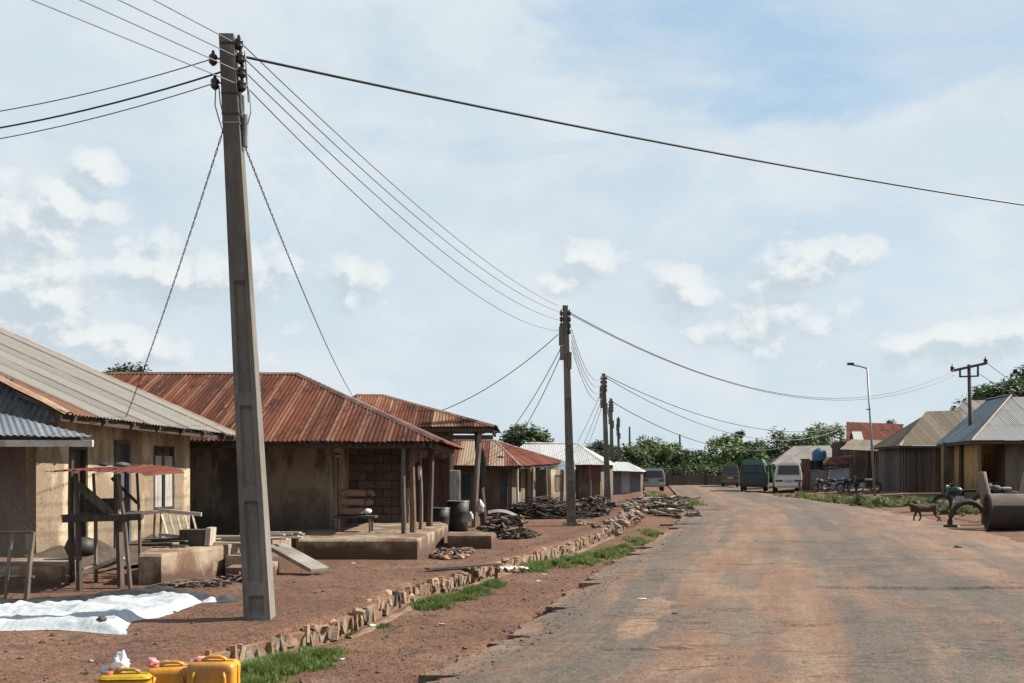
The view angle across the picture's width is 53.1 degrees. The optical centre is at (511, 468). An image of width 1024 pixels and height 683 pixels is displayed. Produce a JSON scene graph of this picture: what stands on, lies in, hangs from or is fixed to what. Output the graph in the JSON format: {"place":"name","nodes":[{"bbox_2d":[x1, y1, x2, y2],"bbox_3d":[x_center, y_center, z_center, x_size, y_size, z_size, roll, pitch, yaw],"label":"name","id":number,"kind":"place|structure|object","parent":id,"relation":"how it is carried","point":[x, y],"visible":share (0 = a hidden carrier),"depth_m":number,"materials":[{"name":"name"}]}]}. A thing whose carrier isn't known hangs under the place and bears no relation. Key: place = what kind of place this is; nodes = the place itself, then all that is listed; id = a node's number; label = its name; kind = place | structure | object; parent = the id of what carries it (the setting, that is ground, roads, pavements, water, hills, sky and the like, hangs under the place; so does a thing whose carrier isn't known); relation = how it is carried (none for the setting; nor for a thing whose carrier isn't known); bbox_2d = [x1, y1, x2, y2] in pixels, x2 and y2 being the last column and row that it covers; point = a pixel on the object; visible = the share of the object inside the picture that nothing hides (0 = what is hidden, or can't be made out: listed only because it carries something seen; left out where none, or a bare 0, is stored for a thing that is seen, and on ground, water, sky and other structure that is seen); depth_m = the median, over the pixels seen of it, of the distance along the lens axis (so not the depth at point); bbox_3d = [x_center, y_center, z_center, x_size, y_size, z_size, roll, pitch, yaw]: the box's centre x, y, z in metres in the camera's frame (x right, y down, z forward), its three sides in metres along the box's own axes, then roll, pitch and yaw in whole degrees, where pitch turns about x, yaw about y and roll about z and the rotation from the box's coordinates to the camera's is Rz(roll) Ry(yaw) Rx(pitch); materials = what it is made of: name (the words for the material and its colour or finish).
{"place":"outdoors","nodes":[
{"label":"outdoors","id":0,"kind":"place"},
{"bbox_2d":[238,643,355,682],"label":"grass","id":1,"kind":"structure","parent":0,"point":[270,668],"depth_m":9.67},
{"bbox_2d":[0,482,1023,682],"bbox_3d":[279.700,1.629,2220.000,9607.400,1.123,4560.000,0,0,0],"label":"ground","id":2,"kind":"structure","parent":0,"point":[12,670],"depth_m":12.57,"materials":[{"name":"soil"}]},
{"bbox_2d":[0,531,35,599],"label":"wooden rack","id":3,"kind":"object","parent":2,"relation":"on","point":[28,576],"visible":0.8,"depth_m":12.89,"materials":[{"name":"grey wood"}]},
{"bbox_2d":[0,557,75,587],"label":"porch slab","id":4,"kind":"structure","parent":2,"relation":"on","point":[50,572],"depth_m":14.61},
{"bbox_2d":[64,537,93,556],"bbox_3d":[-6.730,1.220,16.000,0.500,0.300,0.500,0,0,0],"label":"cooking pot","id":5,"kind":"object","parent":4,"relation":"on","point":[87,546],"visible":0.56,"depth_m":15.86,"materials":[{"name":"metal"}]},
{"bbox_2d":[0,413,93,583],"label":"lean to","id":6,"kind":"object","parent":2,"relation":"on","point":[43,434],"visible":0.96,"depth_m":15.16,"materials":[{"name":"grey metal"}]},
{"bbox_2d":[0,591,201,634],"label":"tarp","id":7,"kind":"object","parent":2,"relation":"on","point":[121,613],"visible":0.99,"depth_m":11.62,"materials":[{"name":"white plastic"}]},
{"bbox_2d":[0,585,216,603],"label":"tarp","id":8,"kind":"object","parent":2,"relation":"on","point":[200,596],"visible":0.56,"depth_m":13.40,"materials":[{"name":"black plastic"}]},
{"bbox_2d":[46,464,183,590],"bbox_3d":[-5.885,0.826,14.900,1.762,1.794,1.800,0,0,0],"label":"market stall","id":9,"kind":"object","parent":2,"relation":"on","point":[116,508],"visible":0.97,"depth_m":14.53,"materials":[{"name":"brown wood"}]},
{"bbox_2d":[0,327,235,573],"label":"mud house","id":10,"kind":"structure","parent":2,"relation":"on","point":[70,394],"depth_m":18.83,"materials":[{"name":"beige paint"}]},
{"bbox_2d":[74,450,81,536],"bbox_3d":[-7.775,0.699,18.134,0.050,2.202,0.504,0,0,12],"label":"door","id":11,"kind":"structure","parent":10,"relation":"in","point":[77,453],"depth_m":18.28,"materials":[{"name":"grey wood"}]},
{"bbox_2d":[154,446,174,509],"bbox_3d":[-7.134,0.180,20.914,0.080,1.283,0.785,0,0,12],"label":"window frame","id":12,"kind":"structure","parent":10,"relation":"in","point":[172,449],"depth_m":21.24,"materials":[{"name":"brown wood"}]},
{"bbox_2d":[98,668,153,682],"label":"jerrycan","id":13,"kind":"object","parent":2,"relation":"on","point":[132,675],"visible":0.97,"depth_m":7.20,"materials":[{"name":"yellow plastic"}]},
{"bbox_2d":[110,650,130,672],"bbox_3d":[-2.813,1.392,7.349,0.126,0.194,0.120,0,0,0],"label":"plastic bag","id":14,"kind":"object","parent":13,"relation":"on","point":[121,659],"visible":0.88,"depth_m":7.33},
{"bbox_2d":[103,361,152,371],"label":"tree","id":15,"kind":"object","parent":2,"relation":"on","point":[126,369],"visible":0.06,"depth_m":49.68,"materials":[{"name":"green plant"}]},
{"bbox_2d":[147,660,187,682],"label":"jerrycan","id":16,"kind":"object","parent":2,"relation":"on","point":[173,671],"visible":0.66,"depth_m":7.32,"materials":[{"name":"yellow plastic"}]},
{"bbox_2d":[148,577,233,587],"bbox_3d":[-4.642,1.651,14.926,1.231,0.105,0.764,0,0,0],"label":"stick pile","id":17,"kind":"object","parent":2,"relation":"on","point":[195,581],"visible":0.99,"depth_m":14.83,"materials":[{"name":"brown wood"}]},
{"bbox_2d":[186,655,240,682],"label":"jerrycan","id":18,"kind":"object","parent":2,"relation":"on","point":[217,669],"visible":0.99,"depth_m":7.25,"materials":[{"name":"yellow plastic"}]},
{"bbox_2d":[139,535,290,584],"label":"porch slab","id":19,"kind":"structure","parent":2,"relation":"on","point":[159,564],"depth_m":15.76,"materials":[{"name":"concrete"}]},
{"bbox_2d":[129,538,188,546],"bbox_3d":[-5.566,1.165,16.410,0.928,0.125,0.747,0,0,0],"label":"board pile","id":20,"kind":"object","parent":19,"relation":"on","point":[158,541],"visible":0.89,"depth_m":16.33,"materials":[{"name":"brown wood"}]},
{"bbox_2d":[153,509,201,538],"bbox_3d":[-5.620,0.957,17.038,0.911,0.572,0.565,0,0,0],"label":"slatted frame","id":21,"kind":"object","parent":19,"relation":"on","point":[174,534],"visible":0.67,"depth_m":17.18,"materials":[{"name":"brown wood"}]},
{"bbox_2d":[179,527,216,545],"bbox_3d":[-5.088,1.094,16.585,0.516,0.293,0.330,0,0,0],"label":"crate","id":22,"kind":"object","parent":19,"relation":"on","point":[201,537],"visible":0.96,"depth_m":16.45,"materials":[{"name":"brown wood"}]},
{"bbox_2d":[239,531,304,539],"bbox_3d":[-4.162,1.172,17.924,0.963,0.121,0.746,0,0,9],"label":"board pile","id":23,"kind":"object","parent":19,"relation":"on","point":[283,535],"visible":0.64,"depth_m":18.01,"materials":[{"name":"brown wood"}]},
{"bbox_2d":[209,33,275,620],"bbox_3d":[-3.070,-1.557,11.624,0.738,6.715,0.309,0,0,0],"label":"utility pole","id":24,"kind":"object","parent":2,"relation":"on","point":[257,578],"visible":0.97,"depth_m":11.53,"materials":[{"name":"concrete"}]},
{"bbox_2d":[0,59,209,111],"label":"power line","id":25,"kind":"object","parent":24,"relation":"attached to","point":[106,88],"visible":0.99,"depth_m":12.04,"materials":[{"name":"metal"}]},
{"bbox_2d":[0,83,211,138],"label":"power line","id":26,"kind":"object","parent":24,"relation":"attached to","point":[108,114],"visible":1,"depth_m":12.03,"materials":[{"name":"metal"}]},
{"bbox_2d":[0,71,219,128],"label":"power line","id":27,"kind":"object","parent":24,"relation":"attached to","point":[180,84],"visible":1,"depth_m":12.01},
{"bbox_2d":[32,0,234,82],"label":"power line","id":28,"kind":"object","parent":24,"relation":"attached to","point":[129,39],"visible":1,"depth_m":10.11,"materials":[{"name":"metal"}]},
{"bbox_2d":[80,0,234,69],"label":"power line","id":29,"kind":"object","parent":24,"relation":"attached to","point":[155,33],"visible":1,"depth_m":10.36,"materials":[{"name":"metal"}]},
{"bbox_2d":[126,132,222,416],"bbox_3d":[-5.143,-2.394,15.112,0.026,2.921,7.917,0,0,-28],"label":"service cable","id":30,"kind":"object","parent":24,"relation":"attached to","point":[180,263],"visible":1,"depth_m":13.80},
{"bbox_2d":[244,147,351,394],"bbox_3d":[-4.261,-3.081,23.462,0.029,1.161,23.806,0,0,-6],"label":"service cable","id":31,"kind":"object","parent":24,"relation":"attached to","point":[288,253],"visible":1,"depth_m":15.38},
{"bbox_2d":[242,44,557,305],"bbox_3d":[-0.783,-4.993,22.463,0.014,0.650,22.195,0,0,12],"label":"power line","id":32,"kind":"object","parent":24,"relation":"attached to","point":[370,164],"visible":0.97,"depth_m":15.45,"materials":[{"name":"metal"}]},
{"bbox_2d":[244,58,555,310],"bbox_3d":[-0.772,-4.783,22.463,0.014,0.695,22.190,0,0,12],"label":"power line","id":33,"kind":"object","parent":24,"relation":"attached to","point":[369,175],"visible":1,"depth_m":15.28,"materials":[{"name":"metal"}]},
{"bbox_2d":[245,86,557,330],"bbox_3d":[-0.765,-4.151,22.463,0.014,0.710,22.188,0,0,12],"label":"power line","id":34,"kind":"object","parent":24,"relation":"attached to","point":[370,208],"visible":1,"depth_m":15.37,"materials":[{"name":"metal"}]},
{"bbox_2d":[247,73,557,319],"bbox_3d":[-0.765,-4.518,22.463,0.014,0.684,22.188,0,0,12],"label":"power line","id":35,"kind":"object","parent":24,"relation":"attached to","point":[367,187],"visible":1,"depth_m":15.19,"materials":[{"name":"metal"}]},
{"bbox_2d":[246,56,1023,205],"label":"power line","id":36,"kind":"object","parent":24,"relation":"attached to","point":[463,103],"visible":1,"depth_m":13.63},
{"bbox_2d":[33,372,464,534],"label":"rusty roof house","id":37,"kind":"structure","parent":2,"relation":"on","point":[323,444],"depth_m":24.60,"materials":[{"name":"paint"}]},
{"bbox_2d":[225,561,278,575],"bbox_3d":[-4.170,1.842,16.550,0.680,0.616,1.366,0,0,-5],"label":"step","id":38,"kind":"object","parent":2,"relation":"on","point":[234,569],"visible":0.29,"depth_m":16.14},
{"bbox_2d":[271,543,328,572],"bbox_3d":[-3.630,1.500,17.300,1.082,0.420,0.420,0,0,34],"label":"ramp plank","id":39,"kind":"object","parent":2,"relation":"on","point":[298,558],"visible":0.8,"depth_m":17.20,"materials":[{"name":"wood"}]},
{"bbox_2d":[12,536,633,662],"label":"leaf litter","id":40,"kind":"object","parent":2,"relation":"on","point":[379,592],"visible":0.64,"depth_m":14.20,"materials":[{"name":"brown plant"}]},
{"bbox_2d":[0,525,687,682],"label":"pebbles","id":41,"kind":"object","parent":2,"relation":"on","point":[87,672],"visible":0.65,"depth_m":11.96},
{"bbox_2d":[288,522,447,559],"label":"porch slab","id":42,"kind":"structure","parent":2,"relation":"on","point":[379,541],"depth_m":21.14,"materials":[{"name":"concrete"}]},
{"bbox_2d":[333,515,377,531],"bbox_3d":[-3.599,1.278,23.600,0.950,0.405,0.500,0,0,0],"label":"bench","id":43,"kind":"object","parent":42,"relation":"on","point":[370,517],"visible":0.71,"depth_m":23.38,"materials":[{"name":"brown wood"}]},
{"bbox_2d":[338,507,371,514],"bbox_3d":[-3.600,0.975,23.600,0.759,0.176,0.456,0,0,0],"label":"stuffed sack","id":44,"kind":"object","parent":43,"relation":"on","point":[351,511],"visible":1,"depth_m":23.41,"materials":[{"name":"brown fabric"}]},
{"bbox_2d":[338,498,372,505],"bbox_3d":[-3.587,0.765,23.600,0.795,0.176,0.457,0,0,0],"label":"stuffed sack","id":45,"kind":"object","parent":44,"relation":"on","point":[352,502],"visible":1,"depth_m":23.41,"materials":[{"name":"brown fabric"}]},
{"bbox_2d":[337,489,374,496],"bbox_3d":[-3.571,0.556,23.601,0.843,0.179,0.458,0,0,0],"label":"stuffed sack","id":46,"kind":"object","parent":45,"relation":"on","point":[353,492],"visible":1,"depth_m":23.41,"materials":[{"name":"brown fabric"}]},
{"bbox_2d":[159,518,632,663],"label":"drain wall","id":47,"kind":"structure","parent":2,"relation":"on","point":[335,629],"depth_m":13.45,"materials":[{"name":"stone"}]},
{"bbox_2d":[424,562,502,569],"bbox_3d":[-0.810,1.653,17.375,1.370,0.055,0.220,0,0,-28],"label":"board","id":48,"kind":"object","parent":47,"relation":"on","point":[462,566],"visible":1,"depth_m":17.29,"materials":[{"name":"brown wood"}]},
{"bbox_2d":[351,394,501,526],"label":"porch house","id":49,"kind":"structure","parent":2,"relation":"on","point":[445,425],"depth_m":33.05,"materials":[{"name":"metal"}]},
{"bbox_2d":[417,458,449,521],"bbox_3d":[-2.378,0.811,31.007,0.994,2.279,0.038,0,0,0],"label":"plank fence","id":50,"kind":"object","parent":2,"relation":"on","point":[438,495],"visible":0.48,"depth_m":31.00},
{"bbox_2d":[433,507,449,530],"bbox_3d":[-2.072,1.494,29.600,0.575,0.751,0.575,0,0,0],"label":"drum","id":51,"kind":"object","parent":2,"relation":"on","point":[441,514],"visible":0.59,"depth_m":29.37,"materials":[{"name":"metal"}]},
{"bbox_2d":[428,547,469,559],"bbox_3d":[-1.326,1.779,21.562,0.889,0.246,1.082,0,0,0],"label":"rubble heap","id":52,"kind":"object","parent":2,"relation":"on","point":[456,553],"visible":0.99,"depth_m":21.33,"materials":[{"name":"brown stone"}]},
{"bbox_2d":[450,470,459,499],"bbox_3d":[-1.772,0.995,31.530,0.354,1.911,0.100,0,0,0],"label":"sheet fence","id":53,"kind":"object","parent":2,"relation":"on","point":[454,484],"visible":0.31,"depth_m":31.50,"materials":[{"name":"grey metal"}]},
{"bbox_2d":[447,500,468,531],"bbox_3d":[-1.585,1.404,30.200,0.677,0.931,0.677,0,0,0],"label":"drum","id":54,"kind":"object","parent":2,"relation":"on","point":[458,515],"visible":0.85,"depth_m":29.94,"materials":[{"name":"metal"}]},
{"bbox_2d":[403,577,513,611],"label":"grass","id":55,"kind":"structure","parent":2,"relation":"on","point":[436,601],"depth_m":14.86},
{"bbox_2d":[447,532,496,548],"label":"porch slab","id":56,"kind":"structure","parent":2,"relation":"on","point":[481,540],"depth_m":24.08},
{"bbox_2d":[453,439,563,515],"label":"striped roof house","id":57,"kind":"structure","parent":2,"relation":"on","point":[510,476],"depth_m":39.73,"materials":[{"name":"red metal"}]},
{"bbox_2d":[500,471,506,509],"bbox_3d":[-0.321,0.974,39.622,0.284,1.751,0.050,0,0,0],"label":"door","id":58,"kind":"structure","parent":57,"relation":"in","point":[503,474],"depth_m":39.59,"materials":[{"name":"blue paint"}]},
{"bbox_2d":[476,514,541,539],"bbox_3d":[-0.188,1.580,27.814,1.667,0.708,1.808,0,0,-37],"label":"firewood heap","id":59,"kind":"object","parent":2,"relation":"on","point":[506,527],"visible":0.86,"depth_m":27.48,"materials":[{"name":"brown wood"}]},
{"bbox_2d":[498,421,553,446],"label":"tree","id":60,"kind":"object","parent":2,"relation":"on","point":[532,434],"visible":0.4,"depth_m":76.87,"materials":[{"name":"green plant"}]},
{"bbox_2d":[489,495,597,518],"bbox_3d":[1.167,1.468,38.006,4.049,0.968,1.325,0,0,0],"label":"firewood stack","id":61,"kind":"object","parent":2,"relation":"on","point":[552,507],"visible":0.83,"depth_m":37.72,"materials":[{"name":"brown wood"}]},
{"bbox_2d":[548,469,565,502],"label":"cream wall house","id":62,"kind":"structure","parent":2,"relation":"on","point":[554,483],"depth_m":51.65,"materials":[{"name":"paint"}]},
{"bbox_2d":[559,305,575,525],"bbox_3d":[1.805,-1.679,33.308,0.563,7.264,0.330,0,0,0],"label":"utility pole","id":63,"kind":"object","parent":2,"relation":"on","point":[564,333],"visible":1,"depth_m":33.21,"materials":[{"name":"concrete"}]},
{"bbox_2d":[571,314,951,399],"bbox_3d":[12.761,-4.039,44.060,30.618,2.052,0.025,0,0,-45],"label":"power line","id":64,"kind":"object","parent":63,"relation":"attached to","point":[732,383],"visible":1,"depth_m":39.45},
{"bbox_2d":[520,442,617,499],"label":"white roof house","id":65,"kind":"structure","parent":2,"relation":"on","point":[589,474],"depth_m":57.00,"materials":[{"name":"metal"}]},
{"bbox_2d":[575,496,611,516],"bbox_3d":[2.870,1.483,39.357,1.954,0.858,1.909,0,0,0],"label":"firewood stack","id":66,"kind":"object","parent":2,"relation":"on","point":[592,505],"visible":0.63,"depth_m":39.08,"materials":[{"name":"brown wood"}]},
{"bbox_2d":[600,373,610,501],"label":"utility pole","id":67,"kind":"object","parent":2,"relation":"on","point":[604,406],"visible":0.95,"depth_m":52.39,"materials":[{"name":"concrete"}]},
{"bbox_2d":[585,439,630,461],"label":"tree","id":68,"kind":"object","parent":2,"relation":"on","point":[599,446],"visible":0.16,"depth_m":99.36,"materials":[{"name":"green plant"}]},
{"bbox_2d":[608,398,613,461],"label":"utility pole","id":69,"kind":"object","parent":2,"relation":"on","point":[610,415],"visible":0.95,"depth_m":70.49,"materials":[{"name":"concrete"}]},
{"bbox_2d":[590,496,653,535],"bbox_3d":[4.964,1.655,42.044,1.449,0.495,26.427,0,0,9],"label":"stone row","id":70,"kind":"object","parent":2,"relation":"on","point":[629,512],"visible":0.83,"depth_m":34.70,"materials":[{"name":"stone"}]},
{"bbox_2d":[613,462,645,493],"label":"white roof house","id":71,"kind":"structure","parent":2,"relation":"on","point":[627,477],"depth_m":68.00,"materials":[{"name":"metal"}]},
{"bbox_2d":[620,442,654,468],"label":"tree","id":72,"kind":"object","parent":2,"relation":"on","point":[637,456],"visible":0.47,"depth_m":103.74,"materials":[{"name":"green plant"}]},
{"bbox_2d":[628,434,676,467],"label":"tree","id":73,"kind":"object","parent":2,"relation":"on","point":[659,455],"visible":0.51,"depth_m":107.06,"materials":[{"name":"green plant"}]},
{"bbox_2d":[643,468,664,491],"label":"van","id":74,"kind":"object","parent":2,"relation":"on","point":[653,477],"visible":0.62,"depth_m":73.06,"materials":[{"name":"grey paint"}]},
{"bbox_2d":[618,497,701,517],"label":"log heap","id":75,"kind":"object","parent":2,"relation":"on","point":[659,507],"visible":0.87,"depth_m":41.41,"materials":[{"name":"brown wood"}]},
{"bbox_2d":[665,448,710,472],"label":"tree","id":76,"kind":"object","parent":2,"relation":"on","point":[683,456],"visible":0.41,"depth_m":103.20,"materials":[{"name":"green plant"}]},
{"bbox_2d":[667,461,720,474],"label":"bush","id":77,"kind":"object","parent":2,"relation":"on","point":[694,471],"visible":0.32,"depth_m":99.27,"materials":[{"name":"green plant"}]},
{"bbox_2d":[665,470,739,485],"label":"boundary wall","id":78,"kind":"structure","parent":2,"relation":"on","point":[705,478],"depth_m":95.39,"materials":[{"name":"brick"}]},
{"bbox_2d":[699,432,751,464],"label":"tree","id":79,"kind":"object","parent":2,"relation":"on","point":[732,454],"visible":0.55,"depth_m":104.85,"materials":[{"name":"green plant"}]},
{"bbox_2d":[736,444,774,470],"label":"tree","id":80,"kind":"object","parent":2,"relation":"on","point":[759,455],"visible":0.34,"depth_m":99.64,"materials":[{"name":"green plant"}]},
{"bbox_2d":[747,426,817,458],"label":"tree","id":81,"kind":"object","parent":2,"relation":"on","point":[775,452],"visible":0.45,"depth_m":106.61,"materials":[{"name":"green plant"}]},
{"bbox_2d":[772,463,801,491],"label":"van","id":82,"kind":"object","parent":2,"relation":"on","point":[786,475],"visible":0.78,"depth_m":71.06,"materials":[{"name":"white paint"}]},
{"bbox_2d":[767,445,831,486],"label":"beige roof house","id":83,"kind":"structure","parent":2,"relation":"on","point":[794,454],"depth_m":84.49,"materials":[{"name":"metal"}]},
{"bbox_2d":[800,459,809,489],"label":"gate pillar","id":84,"kind":"structure","parent":2,"relation":"on","point":[805,472],"depth_m":72.80,"materials":[{"name":"brick"}]},
{"bbox_2d":[809,448,825,469],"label":"water tank","id":85,"kind":"object","parent":2,"relation":"on","point":[816,462],"visible":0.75,"depth_m":75.78,"materials":[{"name":"blue plastic"}]},
{"bbox_2d":[802,421,845,443],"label":"tree","id":86,"kind":"object","parent":2,"relation":"on","point":[830,435],"visible":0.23,"depth_m":114.02,"materials":[{"name":"green plant"}]},
{"bbox_2d":[827,467,848,488],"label":"metal fence","id":87,"kind":"object","parent":2,"relation":"on","point":[837,472],"visible":0.59,"depth_m":70.51,"materials":[{"name":"grey metal"}]},
{"bbox_2d":[823,455,854,489],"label":"awning","id":88,"kind":"object","parent":2,"relation":"on","point":[839,460],"visible":0.93,"depth_m":70.46,"materials":[{"name":"red metal"}]},
{"bbox_2d":[847,363,875,495],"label":"street lamp","id":89,"kind":"object","parent":2,"relation":"on","point":[872,456],"visible":0.95,"depth_m":57.95,"materials":[{"name":"metal"}]},
{"bbox_2d":[846,473,881,492],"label":"motorcycle","id":90,"kind":"object","parent":2,"relation":"on","point":[859,480],"visible":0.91,"depth_m":61.96,"materials":[{"name":"metal"}]},
{"bbox_2d":[832,422,903,487],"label":"red roof house","id":91,"kind":"structure","parent":2,"relation":"on","point":[857,444],"depth_m":72.82,"materials":[{"name":"metal"}]},
{"bbox_2d":[873,400,985,492],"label":"plank wall house","id":92,"kind":"structure","parent":2,"relation":"on","point":[907,466],"depth_m":61.68,"materials":[{"name":"wood"}]},
{"bbox_2d":[933,480,980,511],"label":"motorcycle","id":93,"kind":"object","parent":2,"relation":"on","point":[954,491],"visible":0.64,"depth_m":40.53,"materials":[{"name":"metal"}]},
{"bbox_2d":[943,499,982,527],"bbox_3d":[14.378,1.496,32.307,1.439,1.062,0.315,0,0,0],"label":"metal hoop","id":94,"kind":"object","parent":2,"relation":"on","point":[954,509],"visible":0.73,"depth_m":32.30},
{"bbox_2d":[950,357,987,425],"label":"utility pole","id":95,"kind":"object","parent":2,"relation":"on","point":[968,367],"visible":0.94,"depth_m":54.90,"materials":[{"name":"brown wood"}]},
{"bbox_2d":[571,313,953,398],"bbox_3d":[12.761,-4.181,44.061,30.618,2.212,0.025,0,0,-45],"label":"power line","id":96,"kind":"object","parent":95,"relation":"attached to","point":[739,384],"visible":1,"depth_m":39.96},
{"bbox_2d":[936,394,1023,496],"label":"grey roof house","id":97,"kind":"structure","parent":2,"relation":"on","point":[967,454],"depth_m":52.47,"materials":[{"name":"metal"}]},
{"bbox_2d":[978,472,990,524],"bbox_3d":[15.718,0.981,34.000,0.498,1.778,0.374,0,0,0],"label":"post","id":98,"kind":"object","parent":2,"relation":"on","point":[983,484],"visible":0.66,"depth_m":33.90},
{"bbox_2d":[949,372,1023,440],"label":"tree","id":99,"kind":"object","parent":2,"relation":"on","point":[984,391],"visible":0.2,"depth_m":83.54,"materials":[{"name":"green plant"}]},
{"bbox_2d":[983,493,1023,530],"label":"steel pipe","id":100,"kind":"object","parent":2,"relation":"on","point":[1003,511],"visible":1,"depth_m":30.95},
{"bbox_2d":[0,0,1023,454],"label":"sky","id":101,"kind":"structure","parent":0,"point":[759,275],"materials":[{"name":"blue"}]},
{"bbox_2d":[511,528,662,572],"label":"grass","id":102,"kind":"structure","parent":0,"point":[589,558],"depth_m":21.10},
{"bbox_2d":[418,485,1023,682],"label":"road","id":103,"kind":"structure","parent":0,"point":[749,586],"depth_m":13.28,"materials":[{"name":"asphalt"}]},
{"bbox_2d":[721,465,738,486],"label":"van","id":104,"kind":"object","parent":103,"relation":"on","point":[729,474],"visible":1,"depth_m":88.02,"materials":[{"name":"brown paint"}]},
{"bbox_2d":[740,459,768,491],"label":"minibus","id":105,"kind":"object","parent":103,"relation":"on","point":[754,472],"visible":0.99,"depth_m":73.12,"materials":[{"name":"green paint"}]},
{"bbox_2d":[904,500,940,521],"bbox_3d":[14.348,1.460,35.726,1.449,0.786,0.332,0,0,-7],"label":"goat","id":106,"kind":"object","parent":103,"relation":"on","point":[920,508],"visible":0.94,"depth_m":35.62},
{"bbox_2d":[773,491,980,515],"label":"grass","id":107,"kind":"structure","parent":0,"point":[963,510],"depth_m":48.75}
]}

